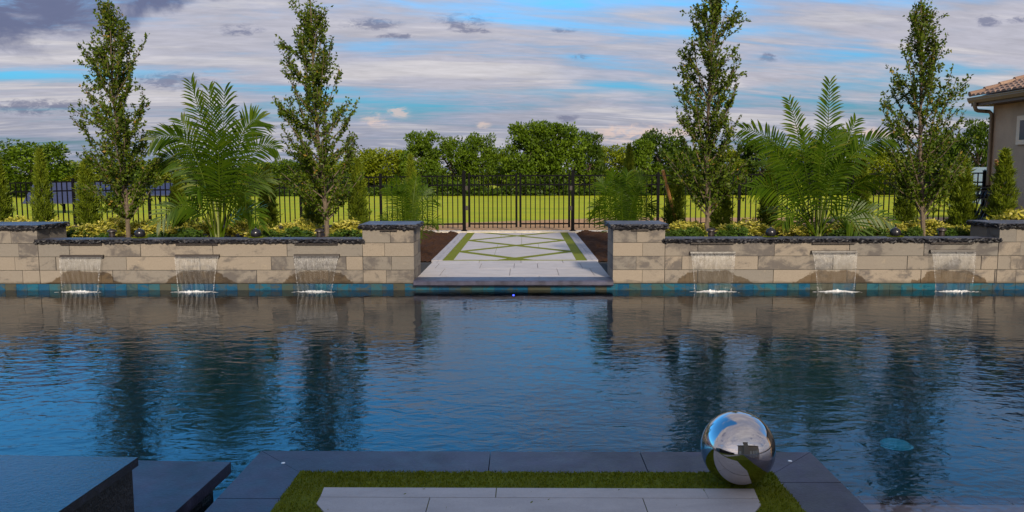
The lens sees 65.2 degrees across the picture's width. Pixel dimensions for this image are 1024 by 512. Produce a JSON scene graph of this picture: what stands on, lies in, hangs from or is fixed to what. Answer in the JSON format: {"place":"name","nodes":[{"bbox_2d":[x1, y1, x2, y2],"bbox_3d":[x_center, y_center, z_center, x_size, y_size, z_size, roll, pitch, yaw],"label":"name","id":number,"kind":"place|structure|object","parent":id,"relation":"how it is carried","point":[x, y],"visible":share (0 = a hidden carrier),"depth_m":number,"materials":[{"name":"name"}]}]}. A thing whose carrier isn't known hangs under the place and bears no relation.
{"place":"outdoors","nodes":[
{"label":"outdoors","id":0,"kind":"place"},
{"bbox_2d":[5,173,980,236],"bbox_3d":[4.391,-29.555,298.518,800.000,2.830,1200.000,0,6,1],"label":"ground","id":1,"kind":"structure","parent":0,"point":[502,218],"depth_m":35.39,"materials":[{"name":"plant"}]},
{"bbox_2d":[0,157,15,221],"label":"arborvitae","id":2,"kind":"object","parent":1,"relation":"on","point":[6,202],"visible":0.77,"depth_m":13.27,"materials":[{"name":"green plant"}]},
{"bbox_2d":[0,138,79,194],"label":"tree","id":3,"kind":"object","parent":1,"relation":"on","point":[15,156],"visible":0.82,"depth_m":76.93,"materials":[{"name":"green plant"}]},
{"bbox_2d":[24,146,59,221],"bbox_3d":[-7.915,-1.096,13.474,0.505,1.513,0.487,-1,6,-7],"label":"arborvitae","id":4,"kind":"object","parent":1,"relation":"on","point":[40,172],"visible":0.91,"depth_m":13.41,"materials":[{"name":"green plant"}]},
{"bbox_2d":[23,182,101,212],"bbox_3d":[-20.602,-2.575,36.738,3.197,1.590,1.004,0,6,1],"label":"solar panel table","id":5,"kind":"object","parent":1,"relation":"on","point":[60,194],"visible":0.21,"depth_m":36.64,"materials":[{"name":"blue glass"}]},
{"bbox_2d":[70,158,104,225],"bbox_3d":[-7.101,-1.010,13.373,0.564,1.331,0.587,-2,6,-14],"label":"arborvitae","id":6,"kind":"object","parent":1,"relation":"on","point":[86,175],"visible":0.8,"depth_m":13.29,"materials":[{"name":"green plant"}]},
{"bbox_2d":[69,219,123,236],"bbox_3d":[-6.017,-0.379,11.585,0.705,0.314,0.740,-1,6,-12],"label":"variegated shrub","id":7,"kind":"object","parent":1,"relation":"on","point":[102,226],"visible":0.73,"depth_m":11.47,"materials":[{"name":"yellow plant"}]},
{"bbox_2d":[105,214,125,234],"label":"variegated shrub","id":8,"kind":"object","parent":1,"relation":"on","point":[120,223],"visible":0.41,"depth_m":12.14,"materials":[{"name":"yellow plant"}]},
{"bbox_2d":[68,0,169,236],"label":"hornbeam tree","id":9,"kind":"object","parent":1,"relation":"on","point":[110,20],"visible":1,"depth_m":11.29,"materials":[{"name":"green plant"}]},
{"bbox_2d":[119,219,166,236],"bbox_3d":[-5.484,-0.416,11.994,0.768,0.298,0.720,-4,7,-30],"label":"variegated shrub","id":10,"kind":"object","parent":1,"relation":"on","point":[145,227],"visible":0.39,"depth_m":11.87,"materials":[{"name":"yellow plant"}]},
{"bbox_2d":[143,183,171,203],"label":"solar panel table","id":11,"kind":"object","parent":1,"relation":"on","point":[162,192],"visible":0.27,"depth_m":48.48,"materials":[{"name":"blue glass"}]},
{"bbox_2d":[147,158,196,185],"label":"tree","id":12,"kind":"object","parent":1,"relation":"on","point":[165,174],"visible":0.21,"depth_m":92.71,"materials":[{"name":"green plant"}]},
{"bbox_2d":[164,171,187,227],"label":"arborvitae","id":13,"kind":"object","parent":1,"relation":"on","point":[172,189],"visible":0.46,"depth_m":13.59,"materials":[{"name":"green plant"}]},
{"bbox_2d":[172,227,206,236],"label":"green groundcover plant","id":14,"kind":"object","parent":1,"relation":"on","point":[190,232],"visible":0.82,"depth_m":11.27,"materials":[{"name":"green plant"}]},
{"bbox_2d":[181,217,213,236],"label":"variegated shrub","id":15,"kind":"object","parent":1,"relation":"on","point":[203,226],"visible":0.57,"depth_m":11.91,"materials":[{"name":"green plant"}]},
{"bbox_2d":[139,72,283,236],"bbox_3d":[-4.236,-1.372,11.134,2.238,2.423,1.364,0,6,1],"label":"majesty palm","id":16,"kind":"object","parent":1,"relation":"on","point":[205,189],"visible":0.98,"depth_m":11.20,"materials":[{"name":"green plant"}]},
{"bbox_2d":[7,170,467,230],"bbox_3d":[-7.404,-1.138,18.494,12.744,1.652,0.140,0,6,1],"label":"picket fence","id":17,"kind":"object","parent":1,"relation":"on","point":[380,186],"visible":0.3,"depth_m":18.44,"materials":[{"name":"black metal"}]},
{"bbox_2d":[465,173,517,227],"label":"metal gate","id":18,"kind":"structure","parent":17,"relation":"attached to","point":[468,206],"depth_m":18.36,"materials":[{"name":"black metal"}]},
{"bbox_2d":[224,218,260,236],"bbox_3d":[-4.024,-0.418,11.888,0.644,0.324,0.654,-4,7,-31],"label":"variegated shrub","id":19,"kind":"object","parent":1,"relation":"on","point":[235,230],"visible":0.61,"depth_m":11.78,"materials":[{"name":"green plant"}]},
{"bbox_2d":[234,171,252,222],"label":"arborvitae","id":20,"kind":"object","parent":1,"relation":"on","point":[242,208],"visible":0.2,"depth_m":13.78,"materials":[{"name":"green plant"}]},
{"bbox_2d":[253,163,281,230],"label":"arborvitae","id":21,"kind":"object","parent":1,"relation":"on","point":[273,215],"visible":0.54,"depth_m":12.38,"materials":[{"name":"green plant"}]},
{"bbox_2d":[257,158,300,186],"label":"tree","id":22,"kind":"object","parent":1,"relation":"on","point":[281,167],"visible":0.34,"depth_m":90.36,"materials":[{"name":"green plant"}]},
{"bbox_2d":[272,219,309,233],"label":"variegated shrub","id":23,"kind":"object","parent":1,"relation":"on","point":[284,225],"visible":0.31,"depth_m":11.67,"materials":[{"name":"yellow plant"}]},
{"bbox_2d":[276,226,315,236],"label":"green groundcover plant","id":24,"kind":"object","parent":1,"relation":"on","point":[291,232],"visible":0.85,"depth_m":11.16,"materials":[{"name":"green plant"}]},
{"bbox_2d":[293,217,323,234],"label":"variegated shrub","id":25,"kind":"object","parent":1,"relation":"on","point":[311,226],"visible":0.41,"depth_m":11.88,"materials":[{"name":"yellow plant"}]},
{"bbox_2d":[299,173,323,225],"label":"arborvitae","id":26,"kind":"object","parent":1,"relation":"on","point":[314,218],"visible":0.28,"depth_m":13.35,"materials":[{"name":"green plant"}]},
{"bbox_2d":[271,0,364,236],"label":"hornbeam tree","id":27,"kind":"object","parent":1,"relation":"on","point":[317,71],"visible":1,"depth_m":11.27,"materials":[{"name":"green plant"}]},
{"bbox_2d":[324,217,361,236],"bbox_3d":[-2.420,-0.409,11.748,0.718,0.328,0.730,3,7,27],"label":"variegated shrub","id":28,"kind":"object","parent":1,"relation":"on","point":[353,223],"visible":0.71,"depth_m":11.64,"materials":[{"name":"yellow plant"}]},
{"bbox_2d":[326,228,361,236],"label":"green groundcover plant","id":29,"kind":"object","parent":1,"relation":"on","point":[347,233],"visible":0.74,"depth_m":11.20,"materials":[{"name":"green plant"}]},
{"bbox_2d":[346,157,372,224],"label":"arborvitae","id":30,"kind":"object","parent":1,"relation":"on","point":[357,208],"visible":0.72,"depth_m":12.84,"materials":[{"name":"green plant"}]},
{"bbox_2d":[334,148,389,185],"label":"tree","id":31,"kind":"object","parent":1,"relation":"on","point":[360,156],"visible":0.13,"depth_m":91.06,"materials":[{"name":"green plant"}]},
{"bbox_2d":[361,147,406,184],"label":"tree","id":32,"kind":"object","parent":1,"relation":"on","point":[389,162],"visible":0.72,"depth_m":88.18,"materials":[{"name":"green plant"}]},
{"bbox_2d":[398,130,441,191],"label":"tree","id":33,"kind":"object","parent":1,"relation":"on","point":[420,146],"visible":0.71,"depth_m":86.72,"materials":[{"name":"green plant"}]},
{"bbox_2d":[420,230,457,261],"bbox_3d":[-1.795,-0.268,15.462,1.107,0.162,5.630,0,6,1],"label":"mulch bed","id":34,"kind":"object","parent":1,"relation":"on","point":[432,246],"visible":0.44,"depth_m":15.72,"materials":[{"name":"brown soil"}]},
{"bbox_2d":[376,171,445,238],"bbox_3d":[-1.524,-0.594,12.600,1.092,1.469,1.087,2,7,20],"label":"majesty palm","id":35,"kind":"object","parent":34,"relation":"in","point":[407,199],"visible":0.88,"depth_m":12.57,"materials":[{"name":"green plant"}]},
{"bbox_2d":[401,153,422,243],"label":"arborvitae","id":36,"kind":"object","parent":34,"relation":"on","point":[410,168],"visible":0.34,"depth_m":14.51,"materials":[{"name":"green plant"}]},
{"bbox_2d":[422,135,481,187],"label":"tree","id":37,"kind":"object","parent":1,"relation":"on","point":[458,159],"visible":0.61,"depth_m":88.08,"materials":[{"name":"green plant"}]},
{"bbox_2d":[8,169,941,196],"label":"undergrowth","id":38,"kind":"object","parent":1,"relation":"on","point":[510,190],"visible":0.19,"depth_m":84.64,"materials":[{"name":"green plant"}]},
{"bbox_2d":[458,131,500,187],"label":"tree","id":39,"kind":"object","parent":1,"relation":"on","point":[488,156],"visible":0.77,"depth_m":89.39,"materials":[{"name":"green plant"}]},
{"bbox_2d":[418,260,609,276],"bbox_3d":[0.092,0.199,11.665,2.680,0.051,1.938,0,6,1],"label":"paving","id":40,"kind":"structure","parent":1,"relation":"on","point":[578,268],"depth_m":11.50,"materials":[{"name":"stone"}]},
{"bbox_2d":[413,277,613,285],"bbox_3d":[0.019,0.334,10.509,2.583,0.070,0.374,0,6,1],"label":"coping","id":41,"kind":"object","parent":40,"relation":"on","point":[513,281],"visible":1,"depth_m":10.34,"materials":[{"name":"stone"}]},
{"bbox_2d":[443,233,585,260],"bbox_3d":[0.084,-0.202,15.452,2.280,0.064,5.670,0,6,1],"label":"turf lattice","id":42,"kind":"object","parent":40,"relation":"on","point":[465,239],"visible":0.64,"depth_m":14.50,"materials":[{"name":"green plant"}]},
{"bbox_2d":[431,232,597,261],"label":"border pavers","id":43,"kind":"object","parent":40,"relation":"on","point":[443,253],"visible":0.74,"depth_m":14.64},
{"bbox_2d":[454,233,575,259],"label":"path slabs","id":44,"kind":"structure","parent":40,"relation":"on","point":[516,251],"depth_m":14.69,"materials":[{"name":"stone"}]},
{"bbox_2d":[423,230,607,233],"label":"concrete kerb","id":45,"kind":"structure","parent":1,"relation":"on","point":[513,231],"depth_m":18.30,"materials":[{"name":"beige concrete"}]},
{"bbox_2d":[495,119,549,194],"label":"tree","id":46,"kind":"object","parent":1,"relation":"on","point":[522,138],"visible":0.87,"depth_m":86.31,"materials":[{"name":"green plant"}]},
{"bbox_2d":[520,120,561,185],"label":"tree","id":47,"kind":"object","parent":1,"relation":"on","point":[549,142],"visible":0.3,"depth_m":87.14,"materials":[{"name":"green plant"}]},
{"bbox_2d":[537,121,595,194],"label":"tree","id":48,"kind":"object","parent":1,"relation":"on","point":[566,152],"visible":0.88,"depth_m":85.97,"materials":[{"name":"green plant"}]},
{"bbox_2d":[571,130,607,188],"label":"tree","id":49,"kind":"object","parent":1,"relation":"on","point":[599,167],"visible":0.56,"depth_m":88.41,"materials":[{"name":"green plant"}]},
{"bbox_2d":[576,230,607,261],"bbox_3d":[1.970,-0.251,15.409,1.122,0.124,5.630,0,6,1],"label":"mulch bed","id":50,"kind":"object","parent":1,"relation":"on","point":[596,243],"visible":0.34,"depth_m":15.45,"materials":[{"name":"brown soil"}]},
{"bbox_2d":[618,142,638,220],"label":"arborvitae","id":51,"kind":"object","parent":50,"relation":"on","point":[629,163],"visible":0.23,"depth_m":14.43,"materials":[{"name":"green plant"}]},
{"bbox_2d":[587,142,646,180],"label":"tree","id":52,"kind":"object","parent":1,"relation":"on","point":[617,157],"visible":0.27,"depth_m":92.83,"materials":[{"name":"green plant"}]},
{"bbox_2d":[585,167,660,232],"bbox_3d":[1.774,-0.626,12.476,1.000,1.541,1.231,6,9,44],"label":"shrub","id":53,"kind":"object","parent":1,"relation":"on","point":[623,209],"visible":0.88,"depth_m":12.46,"materials":[{"name":"green plant"}]},
{"bbox_2d":[633,137,663,191],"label":"tree","id":54,"kind":"object","parent":1,"relation":"on","point":[643,158],"visible":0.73,"depth_m":84.33,"materials":[{"name":"green plant"}]},
{"bbox_2d":[632,128,697,188],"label":"tree","id":55,"kind":"object","parent":1,"relation":"on","point":[667,144],"visible":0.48,"depth_m":85.50,"materials":[{"name":"green plant"}]},
{"bbox_2d":[657,158,688,225],"bbox_3d":[2.610,-0.956,12.840,0.531,1.277,0.511,2,6,17],"label":"arborvitae","id":56,"kind":"object","parent":1,"relation":"on","point":[676,192],"visible":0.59,"depth_m":12.76,"materials":[{"name":"green plant"}]},
{"bbox_2d":[665,219,710,232],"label":"variegated shrub","id":57,"kind":"object","parent":1,"relation":"on","point":[681,224],"visible":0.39,"depth_m":11.71,"materials":[{"name":"yellow plant"}]},
{"bbox_2d":[679,224,707,236],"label":"green groundcover plant","id":58,"kind":"object","parent":1,"relation":"on","point":[689,231],"visible":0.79,"depth_m":11.12,"materials":[{"name":"green plant"}]},
{"bbox_2d":[660,0,758,231],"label":"hornbeam tree","id":59,"kind":"object","parent":1,"relation":"on","point":[716,120],"visible":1,"depth_m":11.17,"materials":[{"name":"green plant"}]},
{"bbox_2d":[709,164,735,228],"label":"arborvitae","id":60,"kind":"object","parent":1,"relation":"on","point":[725,211],"visible":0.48,"depth_m":13.05,"materials":[{"name":"green plant"}]},
{"bbox_2d":[713,147,750,177],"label":"tree","id":61,"kind":"object","parent":1,"relation":"on","point":[729,152],"visible":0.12,"depth_m":87.55,"materials":[{"name":"green plant"}]},
{"bbox_2d":[724,223,751,235],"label":"green groundcover plant","id":62,"kind":"object","parent":1,"relation":"on","point":[735,231],"visible":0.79,"depth_m":11.14,"materials":[{"name":"green plant"}]},
{"bbox_2d":[715,217,769,235],"bbox_3d":[3.394,-0.414,11.642,0.793,0.320,0.832,-2,6,-16],"label":"variegated shrub","id":63,"kind":"object","parent":1,"relation":"on","point":[753,229],"visible":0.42,"depth_m":11.54,"materials":[{"name":"yellow plant"}]},
{"bbox_2d":[734,136,794,179],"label":"tree","id":64,"kind":"object","parent":1,"relation":"on","point":[748,152],"visible":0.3,"depth_m":87.67,"materials":[{"name":"green plant"}]},
{"bbox_2d":[755,161,780,228],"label":"arborvitae","id":65,"kind":"object","parent":1,"relation":"on","point":[763,217],"visible":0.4,"depth_m":12.86,"materials":[{"name":"green plant"}]},
{"bbox_2d":[569,170,985,230],"bbox_3d":[6.044,-1.239,18.286,9.440,1.486,0.140,0,6,1],"label":"picket fence","id":66,"kind":"object","parent":1,"relation":"on","point":[658,184],"visible":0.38,"depth_m":18.27,"materials":[{"name":"black metal"}]},
{"bbox_2d":[519,173,571,227],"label":"metal gate","id":67,"kind":"structure","parent":66,"relation":"attached to","point":[549,184],"depth_m":18.34,"materials":[{"name":"black metal"}]},
{"bbox_2d":[782,223,812,235],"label":"variegated shrub","id":68,"kind":"object","parent":1,"relation":"on","point":[796,229],"visible":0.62,"depth_m":11.47,"materials":[{"name":"yellow plant"}]},
{"bbox_2d":[732,75,903,235],"bbox_3d":[4.330,-1.311,11.255,2.534,2.436,1.292,0,6,1],"label":"majesty palm","id":69,"kind":"object","parent":1,"relation":"on","point":[842,164],"visible":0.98,"depth_m":11.20,"materials":[{"name":"green plant"}]},
{"bbox_2d":[804,126,868,185],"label":"tree","id":70,"kind":"object","parent":1,"relation":"on","point":[836,148],"visible":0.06,"depth_m":85.81,"materials":[{"name":"green plant"}]},
{"bbox_2d":[848,158,875,222],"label":"arborvitae","id":71,"kind":"object","parent":1,"relation":"on","point":[868,193],"visible":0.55,"depth_m":13.21,"materials":[{"name":"green plant"}]},
{"bbox_2d":[857,227,889,235],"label":"green groundcover plant","id":72,"kind":"object","parent":1,"relation":"on","point":[881,232],"visible":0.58,"depth_m":11.11,"materials":[{"name":"green plant"}]},
{"bbox_2d":[849,145,906,194],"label":"tree","id":73,"kind":"object","parent":1,"relation":"on","point":[879,162],"visible":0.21,"depth_m":81.39,"materials":[{"name":"green plant"}]},
{"bbox_2d":[889,161,919,225],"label":"arborvitae","id":74,"kind":"object","parent":1,"relation":"on","point":[900,212],"visible":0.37,"depth_m":13.22,"materials":[{"name":"green plant"}]},
{"bbox_2d":[884,220,932,235],"bbox_3d":[5.751,-0.398,11.718,0.762,0.251,0.714,3,7,24],"label":"variegated shrub","id":75,"kind":"object","parent":1,"relation":"on","point":[901,226],"visible":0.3,"depth_m":11.62,"materials":[{"name":"yellow plant"}]},
{"bbox_2d":[900,226,923,235],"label":"green groundcover plant","id":76,"kind":"object","parent":1,"relation":"on","point":[910,231],"visible":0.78,"depth_m":11.10,"materials":[{"name":"green plant"}]},
{"bbox_2d":[876,0,978,235],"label":"hornbeam tree","id":77,"kind":"object","parent":1,"relation":"on","point":[907,176],"visible":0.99,"depth_m":11.13,"materials":[{"name":"green plant"}]},
{"bbox_2d":[905,216,953,235],"bbox_3d":[6.223,-0.439,11.816,0.671,0.300,0.590,-1,6,-6],"label":"variegated shrub","id":78,"kind":"object","parent":1,"relation":"on","point":[933,225],"visible":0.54,"depth_m":11.77,"materials":[{"name":"yellow plant"}]},
{"bbox_2d":[916,129,972,191],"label":"tree","id":79,"kind":"object","parent":1,"relation":"on","point":[938,167],"visible":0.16,"depth_m":68.22,"materials":[{"name":"green plant"}]},
{"bbox_2d":[936,225,969,235],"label":"green groundcover plant","id":80,"kind":"object","parent":1,"relation":"on","point":[952,231],"visible":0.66,"depth_m":11.05,"materials":[{"name":"green plant"}]},
{"bbox_2d":[943,156,980,227],"bbox_3d":[7.241,-0.982,12.871,0.608,1.299,0.565,0,6,6],"label":"arborvitae","id":81,"kind":"object","parent":1,"relation":"on","point":[966,209],"visible":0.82,"depth_m":12.78,"materials":[{"name":"green plant"}]},
{"bbox_2d":[938,117,989,169],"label":"tree","id":82,"kind":"object","parent":1,"relation":"on","point":[981,131],"visible":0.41,"depth_m":64.33,"materials":[{"name":"green plant"}]},
{"bbox_2d":[959,185,999,223],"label":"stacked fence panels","id":83,"kind":"object","parent":1,"relation":"on","point":[985,195],"visible":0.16,"depth_m":17.59,"materials":[{"name":"black metal"}]},
{"bbox_2d":[967,75,1023,216],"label":"house","id":84,"kind":"structure","parent":1,"relation":"on","point":[1005,98],"depth_m":17.39,"materials":[{"name":"beige paint"}]},
{"bbox_2d":[1015,115,1023,144],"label":"window","id":85,"kind":"structure","parent":84,"relation":"in","point":[1020,119],"depth_m":16.89,"materials":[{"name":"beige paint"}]},
{"bbox_2d":[982,147,1021,219],"bbox_3d":[7.655,-0.997,12.453,0.626,1.434,0.603,-3,7,-27],"label":"arborvitae","id":86,"kind":"object","parent":1,"relation":"on","point":[1003,181],"visible":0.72,"depth_m":12.37,"materials":[{"name":"green plant"}]},
{"bbox_2d":[986,206,1023,219],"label":"variegated shrub","id":87,"kind":"object","parent":1,"relation":"on","point":[1011,214],"visible":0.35,"depth_m":11.74,"materials":[{"name":"yellow plant"}]},
{"bbox_2d":[0,0,1023,173],"label":"sky","id":88,"kind":"structure","parent":0,"point":[461,68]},
{"bbox_2d":[970,167,986,203],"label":"window","id":89,"kind":"structure","parent":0,"point":[978,169],"depth_m":30.68,"materials":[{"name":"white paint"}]},
{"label":"platform base","id":90,"kind":"structure","parent":0,"visible":0},
{"bbox_2d":[205,451,869,511],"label":"platform coping","id":91,"kind":"object","parent":90,"relation":"on","point":[810,481],"visible":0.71,"depth_m":3.85,"materials":[{"name":"stone"}]},
{"bbox_2d":[270,469,806,511],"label":"platform turf","id":92,"kind":"structure","parent":90,"relation":"on","point":[509,480],"depth_m":3.62,"materials":[{"name":"green plant"}]},
{"bbox_2d":[700,411,775,485],"bbox_3d":[1.015,0.863,3.595,0.328,0.328,0.328,0,6,1],"label":"gazing ball","id":93,"kind":"object","parent":92,"relation":"on","point":[738,448],"visible":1,"depth_m":3.48,"materials":[{"name":"silver metal"}]},
{"bbox_2d":[316,487,760,511],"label":"platform slabs","id":94,"kind":"structure","parent":90,"relation":"on","point":[353,499],"depth_m":3.42,"materials":[{"name":"stone"}]},
{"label":"deck","id":95,"kind":"structure","parent":0,"visible":0},
{"bbox_2d":[0,300,1023,501],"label":"pool basin","id":96,"kind":"object","parent":95,"relation":"in","point":[836,392],"visible":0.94,"depth_m":9.67,"materials":[{"name":"blue liquid"}]},
{"bbox_2d":[0,455,137,511],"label":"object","id":97,"kind":"object","parent":96,"relation":"on","point":[33,483],"visible":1,"depth_m":2.59,"materials":[{"name":"stone"}]},
{"bbox_2d":[132,460,230,511],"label":"stepping slab","id":98,"kind":"structure","parent":96,"relation":"on","point":[174,486],"depth_m":3.67,"materials":[{"name":"stone"}]},
{"bbox_2d":[0,283,1023,303],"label":"waterline tile","id":99,"kind":"object","parent":96,"relation":"attached to","point":[638,293],"visible":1,"depth_m":10.41,"materials":[{"name":"teal tile"}]},
{"bbox_2d":[0,222,69,283],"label":"stone pillar","id":100,"kind":"structure","parent":99,"relation":"on","point":[19,258],"depth_m":10.46,"materials":[{"name":"beige stone"}]},
{"bbox_2d":[33,237,364,283],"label":"retaining wall","id":101,"kind":"structure","parent":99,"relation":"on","point":[86,260],"depth_m":10.43,"materials":[{"name":"stone"}]},
{"bbox_2d":[357,221,423,282],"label":"stone pillar","id":102,"kind":"structure","parent":99,"relation":"on","point":[391,252],"depth_m":10.38,"materials":[{"name":"beige stone"}]},
{"bbox_2d":[603,221,669,282],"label":"stone pillar","id":103,"kind":"structure","parent":99,"relation":"on","point":[636,251],"depth_m":10.34,"materials":[{"name":"beige stone"}]},
{"bbox_2d":[662,236,1002,282],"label":"retaining wall","id":104,"kind":"structure","parent":99,"relation":"on","point":[831,259],"depth_m":10.31,"materials":[{"name":"stone"}]},
{"bbox_2d":[965,220,1023,282],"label":"stone pillar","id":105,"kind":"structure","parent":99,"relation":"on","point":[1010,261],"depth_m":10.27,"materials":[{"name":"beige stone"}]},
{"bbox_2d":[879,438,913,450],"bbox_3d":[3.971,1.943,8.289,0.345,0.049,0.345,0,6,1],"label":"drain cover","id":106,"kind":"object","parent":96,"relation":"on","point":[894,444],"visible":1,"depth_m":8.22,"materials":[{"name":"blue plastic"}]},
{"bbox_2d":[863,503,1023,511],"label":"pool ledge","id":107,"kind":"object","parent":96,"relation":"on","point":[944,508],"depth_m":3.79,"materials":[{"name":"paint"}]},
{"bbox_2d":[855,496,1023,504],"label":"ledge edge tile","id":108,"kind":"object","parent":107,"relation":"on","point":[945,500],"visible":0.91,"depth_m":3.87,"materials":[{"name":"blue tile"}]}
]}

